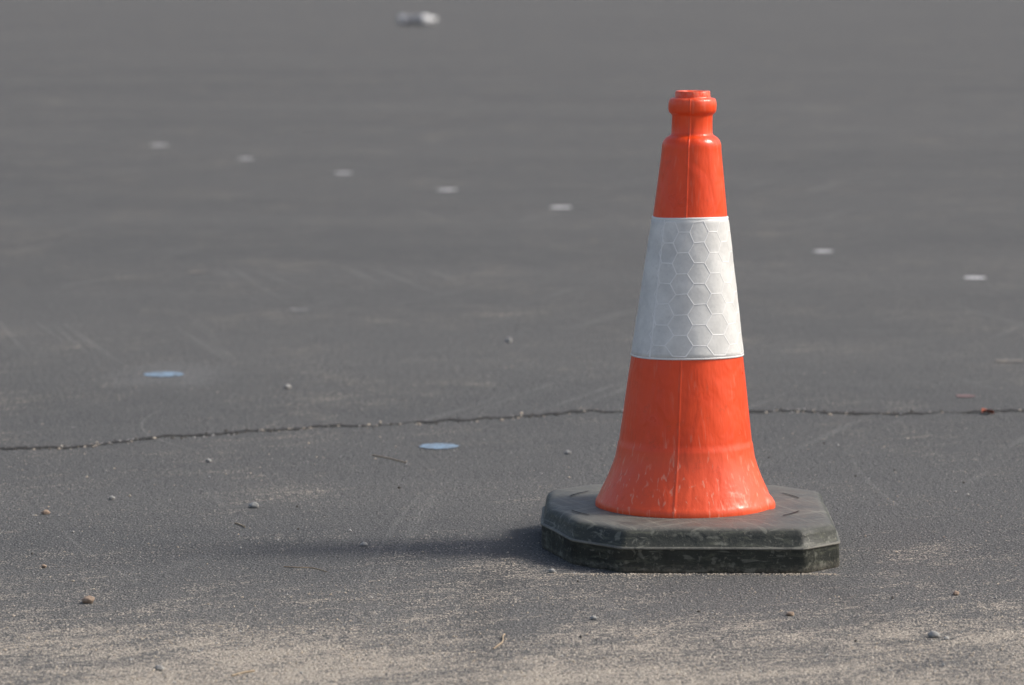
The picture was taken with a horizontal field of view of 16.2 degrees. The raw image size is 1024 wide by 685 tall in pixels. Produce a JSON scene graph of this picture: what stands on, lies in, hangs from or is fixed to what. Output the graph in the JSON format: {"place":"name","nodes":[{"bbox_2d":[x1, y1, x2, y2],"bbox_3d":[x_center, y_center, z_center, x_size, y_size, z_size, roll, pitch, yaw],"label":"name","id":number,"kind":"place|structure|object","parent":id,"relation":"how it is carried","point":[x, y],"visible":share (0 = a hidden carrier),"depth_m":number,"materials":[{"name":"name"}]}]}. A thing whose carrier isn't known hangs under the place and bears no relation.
{"place":"outdoors","nodes":[
{"label":"outdoors","id":0,"kind":"place"},
{"bbox_2d":[398,15,436,24],"bbox_3d":[-0.710,-2.427,27.087,0.284,0.081,0.081,-1,7,-8],"label":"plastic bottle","id":1,"kind":"object","parent":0,"point":[417,19],"visible":1,"depth_m":27.06,"materials":[{"name":"plastic"}]},
{"bbox_2d":[0,0,1023,684],"bbox_3d":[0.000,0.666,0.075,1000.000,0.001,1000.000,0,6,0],"label":"asphalt ground","id":2,"kind":"structure","parent":0,"point":[430,254],"depth_m":6.21,"materials":[{"name":"grey asphalt"}]},
{"bbox_2d":[41,510,49,513],"bbox_3d":[-0.544,0.198,4.197,0.011,0.006,0.008,0,6,0],"label":"stone","id":3,"kind":"object","parent":2,"relation":"on","point":[45,512],"visible":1,"depth_m":4.19,"materials":[{"name":"beige stone"}]},
{"bbox_2d":[82,595,94,603],"bbox_3d":[-0.428,0.260,3.637,0.013,0.009,0.011,2,7,14],"label":"stone","id":4,"kind":"object","parent":2,"relation":"on","point":[89,599],"visible":1,"depth_m":3.63,"materials":[{"name":"beige stone"}]},
{"bbox_2d":[155,665,163,670],"bbox_3d":[-0.324,0.299,3.305,0.009,0.006,0.007,0,6,0],"label":"stone","id":5,"kind":"object","parent":2,"relation":"on","point":[159,668],"visible":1,"depth_m":3.30,"materials":[{"name":"grey stone"}]},
{"bbox_2d":[231,670,254,675],"bbox_3d":[-0.246,0.302,3.288,0.003,0.002,0.029,6,9,41],"label":"twig","id":6,"kind":"object","parent":2,"relation":"on","point":[243,672],"visible":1,"depth_m":3.29,"materials":[{"name":"beige wood"}]},
{"bbox_2d":[249,502,258,507],"bbox_3d":[-0.304,0.192,4.244,0.012,0.008,0.010,0,6,0],"label":"stone","id":7,"kind":"object","parent":2,"relation":"on","point":[254,505],"visible":1,"depth_m":4.24,"materials":[{"name":"grey stone"}]},
{"bbox_2d":[284,566,326,571],"bbox_3d":[-0.217,0.240,3.833,0.058,0.002,0.011,5,8,36],"label":"twig","id":8,"kind":"object","parent":2,"relation":"on","point":[305,567],"visible":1,"depth_m":3.84,"materials":[{"name":"wood"}]},
{"bbox_2d":[372,455,405,462],"bbox_3d":[-0.157,0.150,4.633,0.005,0.002,0.084,-4,8,-32],"label":"twig","id":9,"kind":"object","parent":2,"relation":"on","point":[389,458],"visible":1,"depth_m":4.63,"materials":[{"name":"wood"}]},
{"bbox_2d":[493,633,504,648],"bbox_3d":[-0.011,0.285,3.436,0.005,0.002,0.072,1,7,8],"label":"twig","id":10,"kind":"object","parent":2,"relation":"on","point":[501,642],"visible":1,"depth_m":3.43,"materials":[{"name":"beige wood"}]},
{"bbox_2d":[0,409,1023,449],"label":"pavement crack","id":11,"kind":"object","parent":2,"relation":"on","point":[334,425],"visible":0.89,"depth_m":4.99,"materials":[{"name":"black asphalt"}]},
{"bbox_2d":[0,334,1023,684],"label":"sand grains","id":12,"kind":"object","parent":2,"relation":"on","point":[504,610],"visible":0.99,"depth_m":3.44},
{"bbox_2d":[144,129,1023,448],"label":"painted spot markings","id":13,"kind":"object","parent":2,"relation":"on","point":[440,445],"visible":1,"depth_m":5.55,"materials":[{"name":"white paint"}]},
{"bbox_2d":[540,90,839,572],"bbox_3d":[0.194,-0.024,3.941,0.325,0.502,0.335,0,6,0],"label":"traffic cone","id":14,"kind":"object","parent":2,"relation":"on","point":[683,488],"visible":1,"depth_m":3.90,"materials":[{"name":"orange plastic"}]},
{"bbox_2d":[786,611,794,615],"bbox_3d":[0.276,0.269,3.569,0.009,0.006,0.006,0,6,0],"label":"stone","id":15,"kind":"object","parent":2,"relation":"on","point":[789,613],"visible":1,"depth_m":3.57,"materials":[{"name":"beige stone"}]},
{"bbox_2d":[927,631,939,637],"bbox_3d":[0.405,0.281,3.459,0.012,0.008,0.009,0,6,0],"label":"stone","id":16,"kind":"object","parent":2,"relation":"on","point":[932,634],"visible":1,"depth_m":3.46,"materials":[{"name":"grey stone"}]},
{"bbox_2d":[982,408,993,413],"bbox_3d":[0.670,0.097,5.073,0.017,0.008,0.017,2,7,16],"label":"fallen leaf","id":17,"kind":"object","parent":2,"relation":"on","point":[988,410],"visible":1,"depth_m":5.07,"materials":[{"name":"brown plant"}]},
{"bbox_2d":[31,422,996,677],"bbox_3d":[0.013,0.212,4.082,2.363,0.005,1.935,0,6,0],"label":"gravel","id":18,"kind":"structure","parent":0,"point":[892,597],"depth_m":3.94,"materials":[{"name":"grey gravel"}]}
]}

